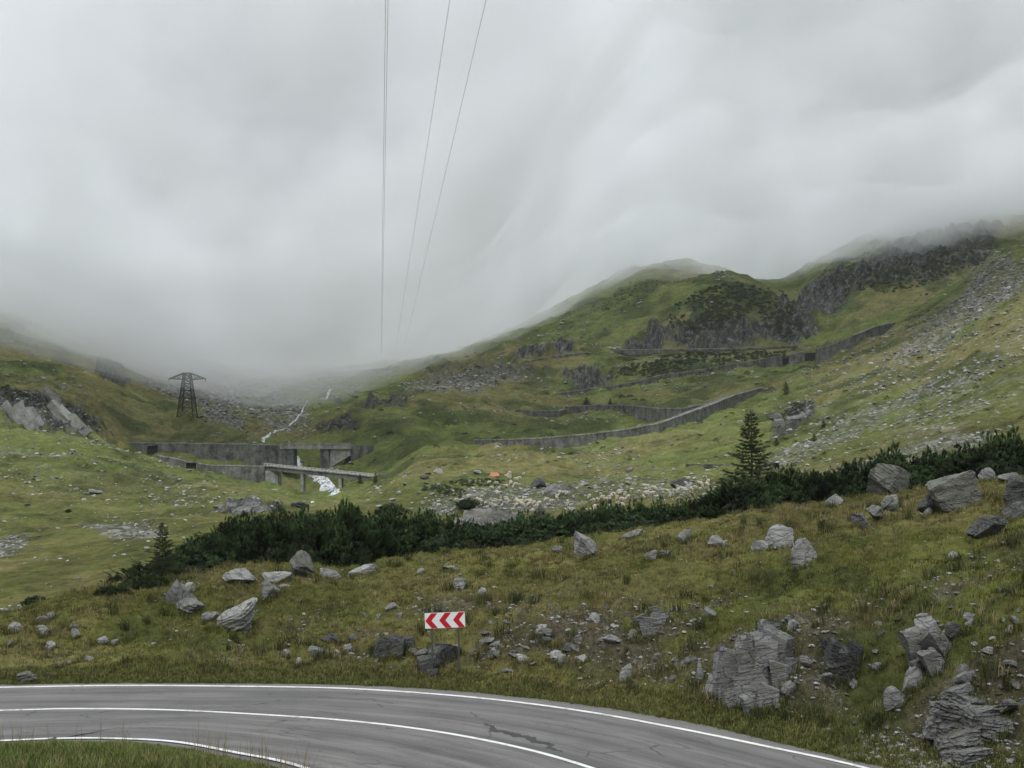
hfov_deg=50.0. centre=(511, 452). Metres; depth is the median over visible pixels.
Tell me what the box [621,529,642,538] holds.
boulder
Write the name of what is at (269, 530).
dwarf pine
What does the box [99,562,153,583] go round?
dwarf pine
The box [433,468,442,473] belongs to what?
boulder
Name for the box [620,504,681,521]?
dwarf pine
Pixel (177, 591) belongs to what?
boulder
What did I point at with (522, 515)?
dwarf pine
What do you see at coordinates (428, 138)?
power cable
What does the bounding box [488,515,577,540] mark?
dwarf pine
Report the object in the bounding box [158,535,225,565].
dwarf pine
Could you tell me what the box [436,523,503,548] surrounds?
dwarf pine
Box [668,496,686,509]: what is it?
dwarf pine
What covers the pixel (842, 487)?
dwarf pine
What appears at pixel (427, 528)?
dwarf pine
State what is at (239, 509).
rock outcrop
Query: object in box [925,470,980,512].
boulder
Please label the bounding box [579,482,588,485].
boulder
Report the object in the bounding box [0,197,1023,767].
ground
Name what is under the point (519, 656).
boulder
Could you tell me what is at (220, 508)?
rock outcrop
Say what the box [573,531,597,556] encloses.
boulder
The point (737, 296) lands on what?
crag scrub
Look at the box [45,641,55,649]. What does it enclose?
boulder
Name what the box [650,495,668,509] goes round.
dwarf pine
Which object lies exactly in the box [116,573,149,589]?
dwarf pine
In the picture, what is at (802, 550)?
boulder
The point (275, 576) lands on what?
boulder
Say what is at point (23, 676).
boulder
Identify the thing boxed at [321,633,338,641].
boulder
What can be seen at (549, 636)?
boulder
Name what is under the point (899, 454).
dwarf pine
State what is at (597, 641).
bank rock
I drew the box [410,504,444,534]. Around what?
dwarf pine
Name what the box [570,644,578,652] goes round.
bank rock
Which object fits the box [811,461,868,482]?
dwarf pine
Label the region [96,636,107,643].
boulder
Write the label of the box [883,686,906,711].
boulder
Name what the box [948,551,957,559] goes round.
boulder
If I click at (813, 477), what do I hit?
dwarf pine
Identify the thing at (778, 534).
boulder
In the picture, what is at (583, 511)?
dwarf pine
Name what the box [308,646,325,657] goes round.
boulder
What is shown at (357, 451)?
retaining wall
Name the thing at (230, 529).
dwarf pine
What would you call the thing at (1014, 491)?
boulder
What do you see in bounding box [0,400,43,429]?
rock outcrop
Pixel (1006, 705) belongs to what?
boulder
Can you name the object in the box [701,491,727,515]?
dwarf pine
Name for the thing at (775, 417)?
rock outcrop
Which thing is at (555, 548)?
boulder
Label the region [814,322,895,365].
retaining wall
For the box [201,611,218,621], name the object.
boulder
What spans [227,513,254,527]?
dwarf pine
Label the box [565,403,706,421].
retaining wall
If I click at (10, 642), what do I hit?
boulder
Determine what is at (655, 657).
bank rock
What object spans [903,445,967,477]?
dwarf pine
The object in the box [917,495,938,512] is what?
boulder
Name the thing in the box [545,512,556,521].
dwarf pine
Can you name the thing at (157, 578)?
dwarf pine
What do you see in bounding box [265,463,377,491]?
road bridge
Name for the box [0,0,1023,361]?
sky
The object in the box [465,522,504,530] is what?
dwarf pine
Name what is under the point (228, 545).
dwarf pine
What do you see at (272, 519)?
dwarf pine
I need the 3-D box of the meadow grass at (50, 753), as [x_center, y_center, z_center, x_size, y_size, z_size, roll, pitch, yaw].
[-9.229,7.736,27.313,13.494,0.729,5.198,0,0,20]
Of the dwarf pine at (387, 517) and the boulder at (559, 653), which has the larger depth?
the dwarf pine at (387, 517)
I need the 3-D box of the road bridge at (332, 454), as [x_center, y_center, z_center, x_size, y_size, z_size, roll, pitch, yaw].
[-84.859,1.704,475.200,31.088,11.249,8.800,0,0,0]
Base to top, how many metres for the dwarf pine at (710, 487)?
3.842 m
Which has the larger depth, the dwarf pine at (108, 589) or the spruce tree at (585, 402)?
the spruce tree at (585, 402)
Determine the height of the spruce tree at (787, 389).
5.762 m
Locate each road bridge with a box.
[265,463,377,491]
[280,443,350,468]
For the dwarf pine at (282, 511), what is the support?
on the ground at (76, 343)
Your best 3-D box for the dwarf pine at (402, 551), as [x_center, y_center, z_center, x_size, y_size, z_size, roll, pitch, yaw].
[-6.686,4.955,65.622,4.769,2.740,5.625,0,0,12]
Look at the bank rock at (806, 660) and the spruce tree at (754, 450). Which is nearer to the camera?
the bank rock at (806, 660)
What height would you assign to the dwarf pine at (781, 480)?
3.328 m
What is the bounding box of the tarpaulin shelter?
[489,472,499,476]
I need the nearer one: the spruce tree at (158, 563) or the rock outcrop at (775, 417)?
the spruce tree at (158, 563)
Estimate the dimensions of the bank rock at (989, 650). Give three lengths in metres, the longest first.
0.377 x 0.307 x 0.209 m
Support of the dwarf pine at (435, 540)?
on the ground at (76, 343)
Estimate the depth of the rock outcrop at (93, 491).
248.38 m
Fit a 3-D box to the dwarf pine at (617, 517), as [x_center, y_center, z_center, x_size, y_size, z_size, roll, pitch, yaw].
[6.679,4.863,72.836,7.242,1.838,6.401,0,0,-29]
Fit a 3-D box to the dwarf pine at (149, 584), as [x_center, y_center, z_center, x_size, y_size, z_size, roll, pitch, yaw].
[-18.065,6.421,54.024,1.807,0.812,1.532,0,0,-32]
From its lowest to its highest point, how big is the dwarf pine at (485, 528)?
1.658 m
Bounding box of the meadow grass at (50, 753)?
[0,737,278,767]
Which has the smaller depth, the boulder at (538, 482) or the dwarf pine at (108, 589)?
the dwarf pine at (108, 589)
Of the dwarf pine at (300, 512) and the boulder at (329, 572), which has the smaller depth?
the boulder at (329, 572)
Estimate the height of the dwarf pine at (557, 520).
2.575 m
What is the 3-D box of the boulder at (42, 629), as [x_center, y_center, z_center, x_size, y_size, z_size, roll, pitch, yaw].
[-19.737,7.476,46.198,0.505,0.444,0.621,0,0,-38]
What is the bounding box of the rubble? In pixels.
[0,219,1023,609]
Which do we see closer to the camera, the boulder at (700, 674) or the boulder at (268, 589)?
the boulder at (700, 674)
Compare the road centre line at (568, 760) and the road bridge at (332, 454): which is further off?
the road bridge at (332, 454)
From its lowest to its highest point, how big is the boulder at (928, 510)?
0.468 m
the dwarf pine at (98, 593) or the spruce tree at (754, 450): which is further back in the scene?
the spruce tree at (754, 450)
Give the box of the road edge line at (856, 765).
[0,685,867,767]
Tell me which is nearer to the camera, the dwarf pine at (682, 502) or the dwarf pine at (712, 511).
the dwarf pine at (712, 511)
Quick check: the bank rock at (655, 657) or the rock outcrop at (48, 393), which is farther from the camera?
the rock outcrop at (48, 393)
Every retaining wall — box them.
[311,368,388,376]
[345,445,373,462]
[474,387,761,447]
[508,352,588,367]
[515,409,566,417]
[557,355,782,394]
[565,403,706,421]
[615,345,797,355]
[789,351,804,364]
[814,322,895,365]
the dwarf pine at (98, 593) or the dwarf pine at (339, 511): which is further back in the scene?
the dwarf pine at (339, 511)
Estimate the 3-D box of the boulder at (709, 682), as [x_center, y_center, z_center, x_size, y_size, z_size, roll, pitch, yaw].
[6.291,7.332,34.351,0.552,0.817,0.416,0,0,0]
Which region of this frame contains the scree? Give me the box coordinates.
[0,214,1023,607]
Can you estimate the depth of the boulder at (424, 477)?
289.21 m
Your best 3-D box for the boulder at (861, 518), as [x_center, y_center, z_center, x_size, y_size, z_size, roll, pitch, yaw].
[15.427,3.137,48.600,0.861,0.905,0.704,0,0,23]
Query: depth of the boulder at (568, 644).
39.31 m
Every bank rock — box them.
[385,602,396,610]
[414,649,427,656]
[501,668,512,672]
[536,624,547,633]
[538,627,551,633]
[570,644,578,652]
[589,612,599,620]
[592,637,602,645]
[603,634,620,642]
[652,653,662,660]
[668,675,676,681]
[683,655,697,663]
[799,655,813,666]
[818,672,832,678]
[849,679,857,688]
[915,613,928,617]
[980,646,993,653]
[1003,660,1016,666]
[1010,615,1019,623]
[1010,680,1020,688]
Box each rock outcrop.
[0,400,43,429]
[41,386,61,403]
[46,400,92,435]
[83,489,103,494]
[213,504,231,512]
[232,506,250,514]
[290,500,308,507]
[330,423,342,429]
[373,633,414,660]
[416,642,461,678]
[454,508,527,525]
[631,607,669,637]
[712,619,797,716]
[767,412,808,425]
[818,634,863,685]
[898,615,951,676]
[919,682,1014,767]
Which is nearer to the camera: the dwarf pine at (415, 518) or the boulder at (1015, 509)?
the boulder at (1015, 509)
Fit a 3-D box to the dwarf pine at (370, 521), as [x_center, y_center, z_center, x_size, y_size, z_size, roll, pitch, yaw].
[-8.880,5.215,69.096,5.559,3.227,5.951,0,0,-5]
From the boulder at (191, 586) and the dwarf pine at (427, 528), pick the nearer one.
the boulder at (191, 586)
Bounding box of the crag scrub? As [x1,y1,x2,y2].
[1,247,990,497]
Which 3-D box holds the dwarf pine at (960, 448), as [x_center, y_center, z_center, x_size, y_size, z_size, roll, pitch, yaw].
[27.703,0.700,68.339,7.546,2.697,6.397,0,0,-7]
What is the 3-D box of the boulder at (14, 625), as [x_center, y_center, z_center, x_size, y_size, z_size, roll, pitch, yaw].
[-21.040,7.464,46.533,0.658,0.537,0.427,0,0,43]
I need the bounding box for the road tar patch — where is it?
[485,723,563,751]
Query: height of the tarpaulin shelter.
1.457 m
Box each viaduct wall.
[129,442,282,472]
[156,455,265,482]
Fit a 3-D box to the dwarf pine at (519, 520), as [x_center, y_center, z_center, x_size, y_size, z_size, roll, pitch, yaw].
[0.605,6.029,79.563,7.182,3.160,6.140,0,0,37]
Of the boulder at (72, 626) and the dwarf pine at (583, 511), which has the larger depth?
the dwarf pine at (583, 511)
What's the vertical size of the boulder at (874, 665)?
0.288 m
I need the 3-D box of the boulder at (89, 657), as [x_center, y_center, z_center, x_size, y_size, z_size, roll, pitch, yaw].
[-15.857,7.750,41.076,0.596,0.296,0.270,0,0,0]
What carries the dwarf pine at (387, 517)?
on the ground at (76, 343)
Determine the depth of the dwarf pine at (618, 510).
84.07 m
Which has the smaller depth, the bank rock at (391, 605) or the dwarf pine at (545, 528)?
the bank rock at (391, 605)
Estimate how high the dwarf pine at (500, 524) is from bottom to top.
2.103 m
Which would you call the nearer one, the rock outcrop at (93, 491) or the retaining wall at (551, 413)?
the rock outcrop at (93, 491)
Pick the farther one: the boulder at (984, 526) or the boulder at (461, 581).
the boulder at (461, 581)
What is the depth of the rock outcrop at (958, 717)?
27.93 m
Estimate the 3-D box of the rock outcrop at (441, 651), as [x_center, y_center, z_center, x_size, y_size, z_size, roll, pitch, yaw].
[-2.727,7.571,39.776,1.294,1.252,2.154,0,0,30]
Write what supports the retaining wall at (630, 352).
on the ground at (76, 343)
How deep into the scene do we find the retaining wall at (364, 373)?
788.68 m
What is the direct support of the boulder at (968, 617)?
on the ground at (76, 343)
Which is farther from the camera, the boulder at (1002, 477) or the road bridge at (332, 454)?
the road bridge at (332, 454)
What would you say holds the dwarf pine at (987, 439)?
on the ground at (76, 343)
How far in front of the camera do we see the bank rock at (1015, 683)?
28.45 m
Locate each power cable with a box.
[380,0,385,347]
[381,23,387,349]
[397,1,449,337]
[409,1,485,325]
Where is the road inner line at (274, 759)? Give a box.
[1,737,307,767]
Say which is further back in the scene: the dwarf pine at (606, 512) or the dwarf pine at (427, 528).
the dwarf pine at (606, 512)
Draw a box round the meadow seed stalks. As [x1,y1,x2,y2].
[0,719,336,767]
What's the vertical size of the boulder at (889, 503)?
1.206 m
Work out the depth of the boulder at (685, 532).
53.33 m
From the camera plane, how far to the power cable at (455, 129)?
130.83 m
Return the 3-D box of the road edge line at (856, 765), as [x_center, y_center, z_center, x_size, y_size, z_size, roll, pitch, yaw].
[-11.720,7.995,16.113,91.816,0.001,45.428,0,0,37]
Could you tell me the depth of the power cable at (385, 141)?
140.69 m
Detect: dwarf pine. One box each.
[20,595,45,605]
[92,586,110,595]
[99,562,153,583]
[99,584,122,594]
[102,545,230,582]
[111,585,134,594]
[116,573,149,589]
[136,575,162,588]
[138,574,170,586]
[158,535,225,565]
[182,528,218,544]
[185,516,238,555]
[204,509,273,566]
[205,520,268,553]
[218,516,240,537]
[221,511,360,565]
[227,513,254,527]
[239,512,278,526]
[248,521,285,539]
[268,500,290,522]
[282,503,330,558]
[309,504,396,566]
[310,511,325,523]
[314,507,334,520]
[316,494,373,558]
[328,501,364,519]
[337,502,355,517]
[346,511,402,541]
[369,513,430,558]
[371,503,414,536]
[373,503,413,515]
[392,511,468,553]
[399,519,456,544]
[404,511,423,526]
[408,515,442,534]
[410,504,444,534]
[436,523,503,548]
[440,510,464,527]
[455,497,483,507]
[455,517,486,530]
[455,523,525,542]
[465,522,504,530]
[469,522,549,547]
[479,518,509,534]
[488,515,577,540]
[507,507,536,526]
[509,514,525,526]
[517,509,571,534]
[535,514,572,528]
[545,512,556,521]
[548,514,612,537]
[555,504,598,534]
[555,513,609,529]
[557,508,578,522]
[579,498,612,527]
[591,509,690,531]
[596,496,616,516]
[607,513,639,528]
[612,504,629,515]
[618,495,649,512]
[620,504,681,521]
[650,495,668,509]
[656,505,724,520]
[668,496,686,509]
[671,500,722,518]
[686,472,809,513]
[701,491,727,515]
[705,478,730,510]
[709,474,733,507]
[721,477,781,505]
[750,462,810,503]
[758,467,817,486]
[787,468,834,503]
[804,462,869,499]
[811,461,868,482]
[812,460,866,492]
[825,455,957,489]
[836,455,873,475]
[845,440,916,481]
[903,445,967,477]
[916,442,980,474]
[934,440,1023,478]
[937,447,972,466]
[964,425,1005,459]
[967,432,1019,466]
[970,423,1023,468]
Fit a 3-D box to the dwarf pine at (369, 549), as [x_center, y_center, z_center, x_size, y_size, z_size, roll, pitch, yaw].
[-8.947,4.845,63.689,5.704,3.759,4.836,0,0,-36]
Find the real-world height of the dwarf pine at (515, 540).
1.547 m
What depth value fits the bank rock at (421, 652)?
39.89 m
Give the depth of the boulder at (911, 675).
30.71 m
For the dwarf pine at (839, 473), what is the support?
on the ground at (76, 343)
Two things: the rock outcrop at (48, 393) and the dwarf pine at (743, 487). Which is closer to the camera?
the dwarf pine at (743, 487)
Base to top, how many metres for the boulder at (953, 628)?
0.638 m
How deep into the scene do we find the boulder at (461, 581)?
48.31 m
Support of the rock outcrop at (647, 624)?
on the ground at (76, 343)
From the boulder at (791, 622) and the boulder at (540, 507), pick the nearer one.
the boulder at (791, 622)
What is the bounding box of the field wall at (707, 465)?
[686,463,729,467]
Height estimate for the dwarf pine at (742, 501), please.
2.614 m
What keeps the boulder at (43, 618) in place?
on the ground at (76, 343)
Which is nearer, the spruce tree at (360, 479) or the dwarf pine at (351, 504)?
the dwarf pine at (351, 504)
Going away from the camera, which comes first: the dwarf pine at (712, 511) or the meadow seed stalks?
the meadow seed stalks
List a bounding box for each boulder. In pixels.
[6,639,15,645]
[8,622,20,630]
[16,671,37,683]
[35,616,48,622]
[35,625,50,635]
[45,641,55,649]
[70,622,77,627]
[71,628,78,639]
[85,655,94,660]
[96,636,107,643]
[111,639,118,645]
[166,579,196,603]
[174,598,204,612]
[185,582,195,590]
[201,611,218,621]
[216,597,257,632]
[222,568,257,583]
[260,580,280,600]
[262,571,292,582]
[289,550,314,576]
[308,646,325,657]
[320,568,341,578]
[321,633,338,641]
[343,644,352,652]
[348,564,377,574]
[348,633,356,641]
[408,647,417,654]
[420,475,429,479]
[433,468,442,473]
[442,565,457,570]
[453,577,466,589]
[477,587,485,595]
[479,637,501,645]
[487,647,500,657]
[517,654,528,662]
[530,478,545,487]
[532,504,546,518]
[541,632,552,643]
[543,484,560,495]
[550,650,566,664]
[551,545,562,552]
[564,634,582,650]
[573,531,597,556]
[576,654,585,662]
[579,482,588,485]
[618,663,631,682]
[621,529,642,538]
[626,467,633,472]
[628,629,636,641]
[645,550,656,560]
[659,550,670,556]
[670,478,689,487]
[671,657,680,667]
[677,528,690,542]
[696,660,703,679]
[703,607,716,616]
[704,673,713,697]
[707,535,724,546]
[751,540,769,551]
[765,524,793,548]
[780,680,796,698]
[787,619,799,631]
[790,538,816,568]
[825,494,842,505]
[850,513,870,529]
[866,463,911,494]
[866,494,898,519]
[872,662,882,669]
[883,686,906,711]
[902,666,924,692]
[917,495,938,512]
[923,507,933,515]
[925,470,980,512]
[944,623,961,640]
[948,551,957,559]
[952,663,975,683]
[963,612,974,627]
[966,515,1007,538]
[978,467,994,479]
[998,472,1017,482]
[998,699,1023,712]
[999,501,1023,520]
[1003,474,1023,504]
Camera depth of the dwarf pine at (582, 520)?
71.68 m
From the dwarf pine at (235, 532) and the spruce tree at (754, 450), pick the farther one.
the spruce tree at (754, 450)
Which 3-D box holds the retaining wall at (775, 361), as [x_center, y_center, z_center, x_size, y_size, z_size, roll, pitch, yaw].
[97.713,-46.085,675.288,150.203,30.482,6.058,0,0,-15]
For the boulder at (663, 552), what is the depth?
48.48 m
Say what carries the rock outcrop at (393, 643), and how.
on the ground at (76, 343)
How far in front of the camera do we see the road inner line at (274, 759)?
30.46 m
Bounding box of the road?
[0,683,882,767]
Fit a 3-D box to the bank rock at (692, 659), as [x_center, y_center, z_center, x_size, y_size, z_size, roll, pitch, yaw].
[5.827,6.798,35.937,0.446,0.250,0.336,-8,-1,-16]
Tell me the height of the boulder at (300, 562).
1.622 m
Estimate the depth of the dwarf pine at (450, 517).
94.72 m
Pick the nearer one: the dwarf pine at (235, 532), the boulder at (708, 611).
the boulder at (708, 611)
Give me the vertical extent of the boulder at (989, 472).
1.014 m
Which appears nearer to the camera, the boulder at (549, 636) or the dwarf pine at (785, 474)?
the boulder at (549, 636)
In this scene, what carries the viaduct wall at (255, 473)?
on the ground at (76, 343)
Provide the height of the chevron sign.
2.658 m
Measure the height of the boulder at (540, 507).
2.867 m
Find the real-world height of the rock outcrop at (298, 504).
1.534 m
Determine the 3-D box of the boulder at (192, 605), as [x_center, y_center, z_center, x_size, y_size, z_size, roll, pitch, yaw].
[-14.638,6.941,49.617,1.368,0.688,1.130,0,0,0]
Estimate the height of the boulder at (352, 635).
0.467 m
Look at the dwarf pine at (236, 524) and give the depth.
108.03 m
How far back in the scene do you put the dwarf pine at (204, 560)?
59.47 m
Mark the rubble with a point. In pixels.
(252, 415)
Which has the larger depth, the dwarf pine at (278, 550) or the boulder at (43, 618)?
the dwarf pine at (278, 550)
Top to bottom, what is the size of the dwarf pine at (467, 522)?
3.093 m
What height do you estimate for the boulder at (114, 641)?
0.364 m
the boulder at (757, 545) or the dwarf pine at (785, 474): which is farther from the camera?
the dwarf pine at (785, 474)
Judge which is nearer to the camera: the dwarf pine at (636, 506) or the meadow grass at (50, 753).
the meadow grass at (50, 753)
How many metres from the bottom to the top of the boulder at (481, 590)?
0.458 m
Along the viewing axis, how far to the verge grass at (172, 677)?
36.53 m
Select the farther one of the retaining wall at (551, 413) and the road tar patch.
the retaining wall at (551, 413)
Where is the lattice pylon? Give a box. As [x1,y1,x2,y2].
[169,373,205,418]
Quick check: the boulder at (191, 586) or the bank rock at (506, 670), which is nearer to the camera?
the bank rock at (506, 670)
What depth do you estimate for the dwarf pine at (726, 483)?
82.63 m
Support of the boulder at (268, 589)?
on the ground at (76, 343)
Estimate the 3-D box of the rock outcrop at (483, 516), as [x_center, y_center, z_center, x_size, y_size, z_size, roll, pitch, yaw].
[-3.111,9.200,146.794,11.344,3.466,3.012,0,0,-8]
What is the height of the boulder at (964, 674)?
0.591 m
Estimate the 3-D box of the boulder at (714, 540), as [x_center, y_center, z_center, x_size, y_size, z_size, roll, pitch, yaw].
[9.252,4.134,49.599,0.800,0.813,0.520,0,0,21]
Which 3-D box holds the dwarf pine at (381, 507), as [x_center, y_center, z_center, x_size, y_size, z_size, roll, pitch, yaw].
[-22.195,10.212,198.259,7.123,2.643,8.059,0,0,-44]
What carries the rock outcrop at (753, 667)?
on the ground at (76, 343)
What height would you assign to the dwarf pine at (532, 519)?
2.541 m
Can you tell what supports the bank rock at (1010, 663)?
on the ground at (76, 343)
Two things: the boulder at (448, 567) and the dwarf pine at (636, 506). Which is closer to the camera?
the boulder at (448, 567)
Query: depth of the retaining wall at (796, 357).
687.90 m
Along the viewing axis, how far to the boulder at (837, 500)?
57.28 m
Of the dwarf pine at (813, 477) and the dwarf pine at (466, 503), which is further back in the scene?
the dwarf pine at (466, 503)
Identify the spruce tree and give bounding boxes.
[143,523,184,576]
[357,474,362,483]
[583,397,589,404]
[714,410,779,488]
[781,382,789,393]
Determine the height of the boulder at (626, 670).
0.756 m
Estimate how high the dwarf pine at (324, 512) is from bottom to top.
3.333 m
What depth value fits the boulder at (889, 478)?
62.14 m
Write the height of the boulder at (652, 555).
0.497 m
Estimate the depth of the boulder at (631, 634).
38.56 m
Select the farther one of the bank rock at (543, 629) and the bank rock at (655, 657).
the bank rock at (543, 629)
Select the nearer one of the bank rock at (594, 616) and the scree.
the bank rock at (594, 616)
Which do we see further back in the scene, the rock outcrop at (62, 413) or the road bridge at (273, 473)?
the road bridge at (273, 473)
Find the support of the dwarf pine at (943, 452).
on the ground at (76, 343)
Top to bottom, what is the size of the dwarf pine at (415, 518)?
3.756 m
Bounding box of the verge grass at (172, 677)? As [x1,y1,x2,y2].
[0,658,1023,767]
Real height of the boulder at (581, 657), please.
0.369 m
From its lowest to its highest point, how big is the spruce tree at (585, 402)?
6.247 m
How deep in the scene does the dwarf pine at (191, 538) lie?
121.84 m
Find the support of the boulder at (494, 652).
on the ground at (76, 343)
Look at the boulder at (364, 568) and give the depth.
56.95 m
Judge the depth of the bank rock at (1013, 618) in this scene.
29.92 m
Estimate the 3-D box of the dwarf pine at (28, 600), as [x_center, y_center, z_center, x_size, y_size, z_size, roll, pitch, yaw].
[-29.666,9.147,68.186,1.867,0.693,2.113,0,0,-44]
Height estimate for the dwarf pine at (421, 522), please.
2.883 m
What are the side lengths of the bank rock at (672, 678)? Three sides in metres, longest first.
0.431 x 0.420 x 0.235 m
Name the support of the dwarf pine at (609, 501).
on the ground at (76, 343)
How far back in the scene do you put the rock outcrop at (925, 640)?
30.92 m
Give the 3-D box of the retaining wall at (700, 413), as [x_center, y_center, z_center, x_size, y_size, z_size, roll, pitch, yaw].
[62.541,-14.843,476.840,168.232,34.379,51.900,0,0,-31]
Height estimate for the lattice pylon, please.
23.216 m
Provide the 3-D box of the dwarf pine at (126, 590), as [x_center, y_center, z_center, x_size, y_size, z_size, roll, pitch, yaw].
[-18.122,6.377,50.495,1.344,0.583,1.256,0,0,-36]
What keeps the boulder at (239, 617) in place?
on the ground at (76, 343)
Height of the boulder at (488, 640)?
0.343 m
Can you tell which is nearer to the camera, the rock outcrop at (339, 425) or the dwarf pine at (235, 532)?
the dwarf pine at (235, 532)
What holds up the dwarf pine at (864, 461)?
on the ground at (76, 343)
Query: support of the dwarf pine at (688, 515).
on the ground at (76, 343)
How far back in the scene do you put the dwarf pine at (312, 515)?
100.33 m
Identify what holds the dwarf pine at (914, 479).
on the ground at (76, 343)
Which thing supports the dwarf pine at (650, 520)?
on the ground at (76, 343)
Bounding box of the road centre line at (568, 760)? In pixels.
[0,708,593,767]
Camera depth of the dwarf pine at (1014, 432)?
65.48 m
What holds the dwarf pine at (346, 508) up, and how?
on the ground at (76, 343)
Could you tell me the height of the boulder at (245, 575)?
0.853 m
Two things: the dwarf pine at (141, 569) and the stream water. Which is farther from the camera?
the stream water
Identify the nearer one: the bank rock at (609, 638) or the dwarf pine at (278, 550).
the bank rock at (609, 638)
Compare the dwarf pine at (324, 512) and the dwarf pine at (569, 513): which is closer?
the dwarf pine at (569, 513)
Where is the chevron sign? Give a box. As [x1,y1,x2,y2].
[425,612,464,669]
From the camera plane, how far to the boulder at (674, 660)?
36.20 m
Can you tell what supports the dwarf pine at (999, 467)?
on the ground at (76, 343)
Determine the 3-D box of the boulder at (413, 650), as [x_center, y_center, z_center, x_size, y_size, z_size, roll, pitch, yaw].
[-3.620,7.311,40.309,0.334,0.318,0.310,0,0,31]
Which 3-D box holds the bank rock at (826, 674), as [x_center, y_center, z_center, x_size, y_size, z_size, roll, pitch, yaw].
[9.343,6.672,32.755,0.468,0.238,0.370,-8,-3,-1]
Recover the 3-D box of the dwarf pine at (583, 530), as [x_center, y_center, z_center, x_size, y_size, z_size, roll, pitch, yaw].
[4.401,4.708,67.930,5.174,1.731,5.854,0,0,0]
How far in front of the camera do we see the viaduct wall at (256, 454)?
470.06 m
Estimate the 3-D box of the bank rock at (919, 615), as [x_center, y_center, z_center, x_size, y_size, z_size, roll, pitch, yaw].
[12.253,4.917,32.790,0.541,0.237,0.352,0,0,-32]
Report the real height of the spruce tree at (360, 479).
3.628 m
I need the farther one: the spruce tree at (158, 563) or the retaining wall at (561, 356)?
the retaining wall at (561, 356)
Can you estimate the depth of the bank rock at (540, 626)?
40.15 m
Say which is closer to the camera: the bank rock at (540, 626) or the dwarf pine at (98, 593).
the bank rock at (540, 626)
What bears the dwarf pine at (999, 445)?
on the ground at (76, 343)
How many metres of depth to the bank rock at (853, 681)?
32.23 m
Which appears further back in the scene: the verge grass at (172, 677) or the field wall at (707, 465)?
the field wall at (707, 465)
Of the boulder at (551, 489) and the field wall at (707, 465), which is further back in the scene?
the field wall at (707, 465)
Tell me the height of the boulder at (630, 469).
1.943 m
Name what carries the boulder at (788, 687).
on the ground at (76, 343)
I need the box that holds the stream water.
[261,365,346,502]
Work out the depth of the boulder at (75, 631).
45.77 m
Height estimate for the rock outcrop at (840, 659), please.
1.696 m
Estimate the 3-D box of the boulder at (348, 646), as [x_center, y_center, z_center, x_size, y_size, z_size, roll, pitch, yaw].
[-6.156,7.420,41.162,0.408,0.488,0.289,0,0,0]
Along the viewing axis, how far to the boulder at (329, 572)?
56.42 m
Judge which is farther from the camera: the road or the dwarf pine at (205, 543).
the dwarf pine at (205, 543)
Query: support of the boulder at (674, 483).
on the ground at (76, 343)

